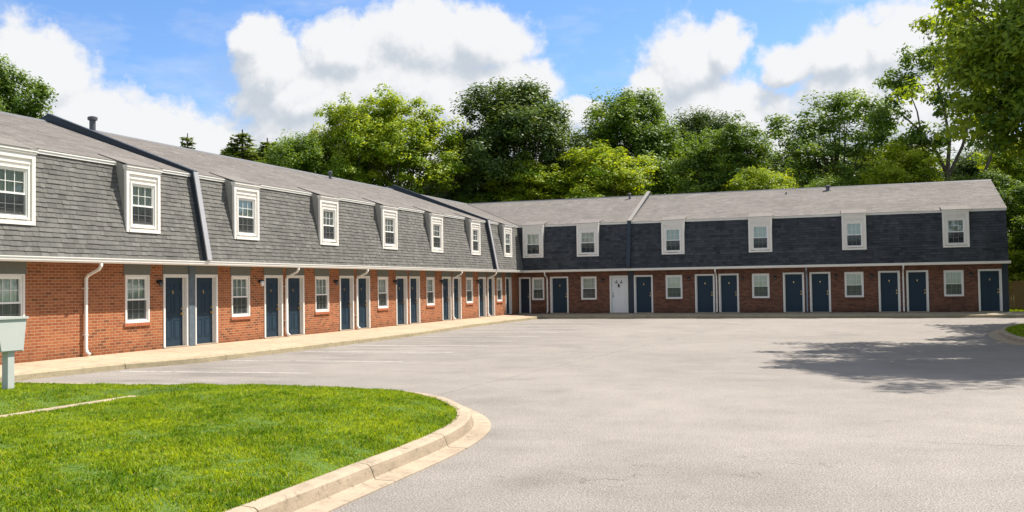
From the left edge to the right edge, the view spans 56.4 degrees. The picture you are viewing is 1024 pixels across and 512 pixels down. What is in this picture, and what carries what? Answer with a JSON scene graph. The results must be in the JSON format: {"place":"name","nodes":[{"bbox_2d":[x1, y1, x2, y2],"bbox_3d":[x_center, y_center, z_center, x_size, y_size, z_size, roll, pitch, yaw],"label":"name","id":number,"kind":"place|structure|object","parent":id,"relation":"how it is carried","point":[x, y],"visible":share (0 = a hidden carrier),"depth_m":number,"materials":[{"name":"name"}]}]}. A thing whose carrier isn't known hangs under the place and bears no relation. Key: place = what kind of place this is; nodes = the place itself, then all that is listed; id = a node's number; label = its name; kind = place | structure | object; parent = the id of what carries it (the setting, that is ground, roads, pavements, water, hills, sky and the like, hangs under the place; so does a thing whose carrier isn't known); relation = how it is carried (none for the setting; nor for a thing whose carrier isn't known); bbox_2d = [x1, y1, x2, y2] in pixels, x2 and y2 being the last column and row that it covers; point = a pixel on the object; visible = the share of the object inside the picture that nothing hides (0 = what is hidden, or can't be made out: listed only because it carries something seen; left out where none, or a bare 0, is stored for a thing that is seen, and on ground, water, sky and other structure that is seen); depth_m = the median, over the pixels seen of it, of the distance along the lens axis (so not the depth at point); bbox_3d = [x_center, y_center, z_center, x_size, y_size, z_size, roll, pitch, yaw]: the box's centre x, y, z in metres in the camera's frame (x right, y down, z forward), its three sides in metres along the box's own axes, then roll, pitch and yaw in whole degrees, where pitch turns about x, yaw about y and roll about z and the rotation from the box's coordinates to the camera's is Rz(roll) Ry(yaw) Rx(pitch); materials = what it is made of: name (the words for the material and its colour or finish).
{"place":"outdoors","nodes":[
{"label":"outdoors","id":0,"kind":"place"},
{"bbox_2d":[0,381,458,511],"bbox_3d":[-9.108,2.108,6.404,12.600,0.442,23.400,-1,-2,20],"label":"lawn","id":1,"kind":"structure","parent":0,"point":[136,391],"depth_m":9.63,"materials":[{"name":"green plant"}]},
{"bbox_2d":[0,316,28,389],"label":"mailbox","id":2,"kind":"object","parent":1,"relation":"on","point":[12,333],"visible":0.79,"depth_m":15.86,"materials":[{"name":"grey paint"}]},
{"bbox_2d":[0,395,131,416],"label":"path","id":3,"kind":"structure","parent":1,"relation":"on","point":[64,406],"depth_m":14.20,"materials":[{"name":"concrete"}]},
{"bbox_2d":[237,144,271,159],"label":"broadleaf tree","id":4,"kind":"object","parent":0,"point":[255,150],"visible":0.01,"depth_m":79.32,"materials":[{"name":"green plant"}]},
{"bbox_2d":[0,315,534,374],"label":"pavement","id":5,"kind":"structure","parent":0,"point":[197,350],"depth_m":28.37,"materials":[{"name":"beige concrete"}]},
{"bbox_2d":[0,0,1021,187],"label":"sky","id":6,"kind":"structure","parent":0,"point":[160,71],"materials":[{"name":"blue"}]},
{"bbox_2d":[14,318,1023,511],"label":"parking lot","id":7,"kind":"structure","parent":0,"point":[765,415],"depth_m":14.45,"materials":[{"name":"grey asphalt"}]},
{"bbox_2d":[18,382,490,511],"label":"kerb island","id":8,"kind":"structure","parent":7,"relation":"on","point":[346,485],"depth_m":9.42,"materials":[{"name":"concrete"}]},
{"bbox_2d":[122,345,415,372],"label":"bay markings","id":9,"kind":"object","parent":7,"relation":"on","point":[269,372],"visible":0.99,"depth_m":24.29,"materials":[{"name":"grey paint"}]},
{"bbox_2d":[0,316,540,381],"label":"kerb","id":10,"kind":"structure","parent":7,"relation":"on","point":[83,370],"depth_m":25.74,"materials":[{"name":"beige concrete"}]},
{"bbox_2d":[541,314,1023,318],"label":"kerb","id":11,"kind":"structure","parent":7,"relation":"on","point":[804,316],"depth_m":49.02,"materials":[{"name":"brown concrete"}]},
{"bbox_2d":[988,324,1023,345],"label":"kerb side island","id":12,"kind":"structure","parent":7,"relation":"on","point":[1002,335],"depth_m":29.28,"materials":[{"name":"concrete"}]},
{"bbox_2d":[514,312,1023,317],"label":"pavement","id":13,"kind":"structure","parent":0,"point":[800,313],"depth_m":50.39,"materials":[{"name":"brown concrete"}]},
{"bbox_2d":[1009,308,1023,311],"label":"grass","id":14,"kind":"structure","parent":0,"point":[1016,310],"depth_m":53.73,"materials":[{"name":"green plant"}]},
{"label":"ground","id":15,"kind":"structure","parent":0,"visible":0},
{"bbox_2d":[0,53,58,118],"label":"broadleaf tree","id":16,"kind":"object","parent":15,"relation":"on","point":[29,106],"visible":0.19,"depth_m":45.57,"materials":[{"name":"green plant"}]},
{"bbox_2d":[179,133,195,149],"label":"conifer","id":17,"kind":"object","parent":15,"relation":"on","point":[190,142],"visible":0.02,"depth_m":79.70,"materials":[{"name":"green plant"}]},
{"bbox_2d":[220,129,266,160],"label":"conifer","id":18,"kind":"object","parent":15,"relation":"on","point":[234,149],"visible":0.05,"depth_m":74.95,"materials":[{"name":"green plant"}]},
{"bbox_2d":[250,138,277,164],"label":"conifer","id":19,"kind":"object","parent":15,"relation":"on","point":[261,147],"visible":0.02,"depth_m":77.30,"materials":[{"name":"green plant"}]},
{"bbox_2d":[254,129,327,174],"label":"broadleaf tree","id":20,"kind":"object","parent":15,"relation":"on","point":[299,156],"visible":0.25,"depth_m":72.42,"materials":[{"name":"green plant"}]},
{"bbox_2d":[304,92,389,184],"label":"maple tree","id":21,"kind":"object","parent":15,"relation":"on","point":[334,142],"visible":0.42,"depth_m":73.86,"materials":[{"name":"green plant"}]},
{"bbox_2d":[339,83,471,197],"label":"maple tree","id":22,"kind":"object","parent":15,"relation":"on","point":[400,149],"visible":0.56,"depth_m":75.25,"materials":[{"name":"green plant"}]},
{"bbox_2d":[409,175,450,196],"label":"broadleaf tree","id":23,"kind":"object","parent":15,"relation":"on","point":[430,193],"visible":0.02,"depth_m":88.81,"materials":[{"name":"green plant"}]},
{"bbox_2d":[442,192,491,203],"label":"broadleaf tree","id":24,"kind":"object","parent":15,"relation":"on","point":[467,199],"visible":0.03,"depth_m":75.88,"materials":[{"name":"green plant"}]},
{"bbox_2d":[430,123,512,202],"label":"broadleaf tree","id":25,"kind":"object","parent":15,"relation":"on","point":[466,189],"visible":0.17,"depth_m":79.29,"materials":[{"name":"green plant"}]},
{"bbox_2d":[0,111,1010,364],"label":"apartment building","id":26,"kind":"structure","parent":15,"relation":"on","point":[110,243],"depth_m":41.42,"materials":[{"name":"red brick"}]},
{"bbox_2d":[0,261,26,332],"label":"window","id":27,"kind":"structure","parent":26,"relation":"in","point":[12,273],"depth_m":22.64,"materials":[{"name":"clear glass"}]},
{"bbox_2d":[123,264,151,326],"bbox_3d":[-10.443,1.084,26.530,0.156,1.713,1.050,-1,-2,20],"label":"window","id":28,"kind":"structure","parent":26,"relation":"in","point":[137,276],"depth_m":26.58,"materials":[{"name":"clear glass"}]},
{"bbox_2d":[163,265,189,348],"bbox_3d":[-9.938,1.475,28.033,0.250,2.418,1.120,-1,-2,20],"label":"door","id":29,"kind":"structure","parent":26,"relation":"in","point":[175,277],"depth_m":28.13,"materials":[{"name":"blue paint"}]},
{"bbox_2d":[195,265,218,345],"bbox_3d":[-9.467,1.508,29.341,0.250,2.418,1.140,-1,-2,20],"label":"door","id":30,"kind":"structure","parent":26,"relation":"in","point":[206,285],"depth_m":29.48,"materials":[{"name":"blue paint"}]},
{"bbox_2d":[230,266,251,319],"bbox_3d":[-8.841,1.197,30.984,0.157,1.713,1.080,-1,-2,20],"label":"window","id":31,"kind":"structure","parent":26,"relation":"in","point":[240,276],"depth_m":31.02,"materials":[{"name":"clear glass"}]},
{"bbox_2d":[264,267,283,338],"bbox_3d":[-8.245,1.595,32.737,0.250,2.418,1.140,-1,-2,20],"label":"door","id":32,"kind":"structure","parent":26,"relation":"in","point":[273,276],"depth_m":32.86,"materials":[{"name":"blue paint"}]},
{"bbox_2d":[286,267,305,336],"bbox_3d":[-7.785,1.627,34.016,0.250,2.418,1.160,-1,-2,20],"label":"door","id":33,"kind":"structure","parent":26,"relation":"in","point":[296,306],"depth_m":34.20,"materials":[{"name":"blue paint"}]},
{"bbox_2d":[314,268,330,314],"bbox_3d":[-7.140,1.317,35.711,0.157,1.713,1.070,-1,-2,20],"label":"window","id":34,"kind":"structure","parent":26,"relation":"in","point":[321,275],"depth_m":35.75,"materials":[{"name":"white glass"}]},
{"bbox_2d":[339,269,354,330],"bbox_3d":[-6.553,1.714,37.440,0.250,2.418,1.140,-1,-2,20],"label":"door","id":35,"kind":"structure","parent":26,"relation":"in","point":[346,276],"depth_m":37.58,"materials":[{"name":"blue paint"}]},
{"bbox_2d":[356,269,370,329],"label":"door","id":36,"kind":"structure","parent":26,"relation":"in","point":[364,281],"depth_m":38.91,"materials":[{"name":"blue paint"}]},
{"bbox_2d":[377,270,388,310],"bbox_3d":[-5.486,1.434,40.306,0.157,1.713,1.020,-1,-2,20],"label":"window","id":37,"kind":"structure","parent":26,"relation":"in","point":[382,275],"depth_m":40.36,"materials":[{"name":"white glass"}]},
{"bbox_2d":[395,270,407,325],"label":"door","id":38,"kind":"structure","parent":26,"relation":"in","point":[401,275],"depth_m":42.14,"materials":[{"name":"blue paint"}]},
{"bbox_2d":[409,270,419,323],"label":"door","id":39,"kind":"structure","parent":26,"relation":"in","point":[414,275],"depth_m":43.37,"materials":[{"name":"blue paint"}]},
{"bbox_2d":[426,271,435,307],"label":"window","id":40,"kind":"structure","parent":26,"relation":"in","point":[430,275],"depth_m":44.91,"materials":[{"name":"white glass"}]},
{"bbox_2d":[442,271,451,320],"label":"door","id":41,"kind":"structure","parent":26,"relation":"in","point":[446,275],"depth_m":46.78,"materials":[{"name":"blue paint"}]},
{"bbox_2d":[452,271,461,319],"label":"door","id":42,"kind":"structure","parent":26,"relation":"in","point":[457,281],"depth_m":48.05,"materials":[{"name":"blue paint"}]},
{"bbox_2d":[465,272,473,304],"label":"window","id":43,"kind":"structure","parent":26,"relation":"in","point":[469,275],"depth_m":49.41,"materials":[{"name":"white glass"}]},
{"bbox_2d":[478,272,486,317],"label":"door","id":44,"kind":"structure","parent":26,"relation":"in","point":[481,275],"depth_m":51.23,"materials":[{"name":"blue paint"}]},
{"bbox_2d":[487,272,495,316],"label":"door","id":45,"kind":"structure","parent":26,"relation":"in","point":[491,280],"depth_m":52.59,"materials":[{"name":"blue paint"}]},
{"bbox_2d":[496,272,502,302],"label":"window","id":46,"kind":"structure","parent":26,"relation":"in","point":[499,274],"depth_m":53.55,"materials":[{"name":"white glass"}]},
{"bbox_2d":[505,272,511,314],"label":"door","id":47,"kind":"structure","parent":26,"relation":"in","point":[508,282],"depth_m":55.12,"materials":[{"name":"blue paint"}]},
{"bbox_2d":[519,277,530,313],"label":"door","id":48,"kind":"structure","parent":26,"relation":"in","point":[524,284],"depth_m":56.41,"materials":[{"name":"blue paint"}]},
{"bbox_2d":[531,277,544,301],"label":"window","id":49,"kind":"structure","parent":26,"relation":"in","point":[537,282],"depth_m":56.10,"materials":[{"name":"white glass"}]},
{"bbox_2d":[550,276,568,312],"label":"door","id":50,"kind":"structure","parent":26,"relation":"in","point":[559,294],"depth_m":55.71,"materials":[{"name":"blue paint"}]},
{"bbox_2d":[580,276,597,300],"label":"window","id":51,"kind":"structure","parent":26,"relation":"in","point":[588,284],"depth_m":55.05,"materials":[{"name":"white glass"}]},
{"bbox_2d":[609,275,628,312],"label":"door","id":52,"kind":"structure","parent":26,"relation":"in","point":[618,295],"depth_m":54.50,"materials":[{"name":"white paint"}]},
{"bbox_2d":[634,275,653,312],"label":"door","id":53,"kind":"structure","parent":26,"relation":"in","point":[643,285],"depth_m":54.03,"materials":[{"name":"blue paint"}]},
{"bbox_2d":[665,275,683,299],"bbox_3d":[9.070,1.771,53.379,1.026,1.415,0.156,-1,-2,20],"label":"window","id":54,"kind":"structure","parent":26,"relation":"in","point":[674,291],"depth_m":53.40,"materials":[{"name":"white glass"}]},
{"bbox_2d":[695,274,714,312],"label":"door","id":55,"kind":"structure","parent":26,"relation":"in","point":[704,283],"depth_m":52.86,"materials":[{"name":"blue paint"}]},
{"bbox_2d":[718,273,739,312],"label":"door","id":56,"kind":"structure","parent":26,"relation":"in","point":[728,283],"depth_m":52.41,"materials":[{"name":"blue paint"}]},
{"bbox_2d":[751,273,770,299],"bbox_3d":[13.501,1.658,51.788,1.006,1.415,0.157,-1,-2,20],"label":"window","id":57,"kind":"structure","parent":26,"relation":"in","point":[760,282],"depth_m":51.79,"materials":[{"name":"white glass"}]},
{"bbox_2d":[783,272,804,312],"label":"door","id":58,"kind":"structure","parent":26,"relation":"in","point":[793,289],"depth_m":51.26,"materials":[{"name":"blue paint"}]},
{"bbox_2d":[809,272,830,311],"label":"door","id":59,"kind":"structure","parent":26,"relation":"in","point":[820,282],"depth_m":50.80,"materials":[{"name":"blue paint"}]},
{"bbox_2d":[844,272,864,298],"bbox_3d":[17.984,1.542,50.176,1.036,1.415,0.155,-1,-2,20],"label":"window","id":60,"kind":"structure","parent":26,"relation":"in","point":[854,281],"depth_m":50.17,"materials":[{"name":"white glass"}]},
{"bbox_2d":[878,271,900,311],"bbox_3d":[19.617,1.842,49.626,1.070,2.145,0.250,-1,-2,20],"label":"door","id":61,"kind":"structure","parent":26,"relation":"in","point":[888,285],"depth_m":49.65,"materials":[{"name":"blue paint"}]},
{"bbox_2d":[906,270,929,311],"bbox_3d":[20.887,1.809,49.170,1.070,2.145,0.250,-1,-2,20],"label":"door","id":62,"kind":"structure","parent":26,"relation":"in","point":[917,284],"depth_m":49.19,"materials":[{"name":"blue paint"}]},
{"bbox_2d":[943,270,964,297],"bbox_3d":[22.472,1.427,48.565,1.016,1.415,0.157,-1,-2,20],"label":"window","id":63,"kind":"structure","parent":26,"relation":"in","point":[953,279],"depth_m":48.57,"materials":[{"name":"white glass"}]},
{"bbox_2d":[978,269,1002,311],"bbox_3d":[24.053,1.728,48.033,1.100,2.145,0.250,-1,-2,20],"label":"door","id":64,"kind":"structure","parent":26,"relation":"in","point":[989,282],"depth_m":48.05,"materials":[{"name":"blue paint"}]},
{"bbox_2d":[479,150,572,201],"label":"broadleaf tree","id":65,"kind":"object","parent":15,"relation":"on","point":[530,178],"visible":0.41,"depth_m":75.66,"materials":[{"name":"green plant"}]},
{"bbox_2d":[449,74,604,201],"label":"broadleaf tree","id":66,"kind":"object","parent":15,"relation":"on","point":[522,117],"visible":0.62,"depth_m":77.70,"materials":[{"name":"green plant"}]},
{"bbox_2d":[526,139,661,199],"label":"broadleaf tree","id":67,"kind":"object","parent":15,"relation":"on","point":[612,172],"visible":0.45,"depth_m":73.99,"materials":[{"name":"green plant"}]},
{"bbox_2d":[565,85,687,194],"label":"broadleaf tree","id":68,"kind":"object","parent":15,"relation":"on","point":[632,126],"visible":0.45,"depth_m":81.28,"materials":[{"name":"green plant"}]},
{"bbox_2d":[670,175,722,193],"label":"broadleaf tree","id":69,"kind":"object","parent":15,"relation":"on","point":[687,185],"visible":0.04,"depth_m":70.85,"materials":[{"name":"green plant"}]},
{"bbox_2d":[650,105,746,193],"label":"broadleaf tree","id":70,"kind":"object","parent":15,"relation":"on","point":[695,122],"visible":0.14,"depth_m":84.97,"materials":[{"name":"green plant"}]},
{"bbox_2d":[662,110,780,193],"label":"broadleaf tree","id":71,"kind":"object","parent":15,"relation":"on","point":[741,145],"visible":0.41,"depth_m":71.18,"materials":[{"name":"green plant"}]},
{"bbox_2d":[721,165,798,191],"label":"broadleaf tree","id":72,"kind":"object","parent":15,"relation":"on","point":[766,180],"visible":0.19,"depth_m":67.15,"materials":[{"name":"green plant"}]},
{"bbox_2d":[748,146,821,182],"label":"broadleaf tree","id":73,"kind":"object","parent":15,"relation":"on","point":[779,161],"visible":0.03,"depth_m":89.07,"materials":[{"name":"green plant"}]},
{"bbox_2d":[788,173,869,188],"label":"broadleaf tree","id":74,"kind":"object","parent":15,"relation":"on","point":[832,181],"visible":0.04,"depth_m":66.17,"materials":[{"name":"green plant"}]},
{"bbox_2d":[761,87,942,187],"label":"broadleaf tree","id":75,"kind":"object","parent":15,"relation":"on","point":[804,169],"visible":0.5,"depth_m":72.53,"materials":[{"name":"green plant"}]},
{"bbox_2d":[822,155,886,175],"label":"broadleaf tree","id":76,"kind":"object","parent":15,"relation":"on","point":[848,161],"visible":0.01,"depth_m":81.96,"materials":[{"name":"green plant"}]},
{"bbox_2d":[855,135,957,184],"bbox_3d":[27.044,-2.637,66.540,9.691,12.361,9.100,-2,-2,33],"label":"broadleaf tree","id":77,"kind":"object","parent":15,"relation":"on","point":[912,164],"visible":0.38,"depth_m":64.62,"materials":[{"name":"green plant"}]},
{"bbox_2d":[856,38,1000,180],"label":"slender tree","id":78,"kind":"object","parent":15,"relation":"on","point":[884,122],"visible":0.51,"depth_m":66.33,"materials":[{"name":"green plant"}]},
{"bbox_2d":[936,147,1021,228],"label":"broadleaf tree","id":79,"kind":"object","parent":15,"relation":"on","point":[964,166],"visible":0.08,"depth_m":81.08,"materials":[{"name":"green plant"}]},
{"bbox_2d":[940,168,1023,278],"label":"broadleaf tree","id":80,"kind":"object","parent":15,"relation":"on","point":[998,185],"visible":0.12,"depth_m":62.40,"materials":[{"name":"green plant"}]},
{"bbox_2d":[966,133,1023,297],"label":"broadleaf tree","id":81,"kind":"object","parent":15,"relation":"on","point":[1002,163],"visible":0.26,"depth_m":65.27,"materials":[{"name":"green plant"}]},
{"bbox_2d":[1000,181,1023,271],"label":"broadleaf tree","id":82,"kind":"object","parent":15,"relation":"on","point":[1019,239],"visible":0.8,"depth_m":60.17,"materials":[{"name":"green plant"}]},
{"bbox_2d":[1007,236,1023,295],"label":"shrub","id":83,"kind":"object","parent":15,"relation":"on","point":[1017,258],"visible":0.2,"depth_m":58.19,"materials":[{"name":"green plant"}]},
{"bbox_2d":[1009,281,1023,308],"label":"wooden fence","id":84,"kind":"object","parent":15,"relation":"on","point":[1018,291],"visible":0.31,"depth_m":56.66,"materials":[{"name":"brown wood"}]},
{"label":"lawn side","id":85,"kind":"structure","parent":0,"visible":0},
{"bbox_2d":[888,0,1023,162],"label":"tree","id":86,"kind":"object","parent":85,"relation":"on","point":[983,55],"visible":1,"depth_m":22.95,"materials":[{"name":"green plant"}]},
{"bbox_2d":[1005,323,1023,336],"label":"grass","id":87,"kind":"structure","parent":85,"relation":"on","point":[1018,330],"depth_m":30.96,"materials":[{"name":"green plant"}]}
]}

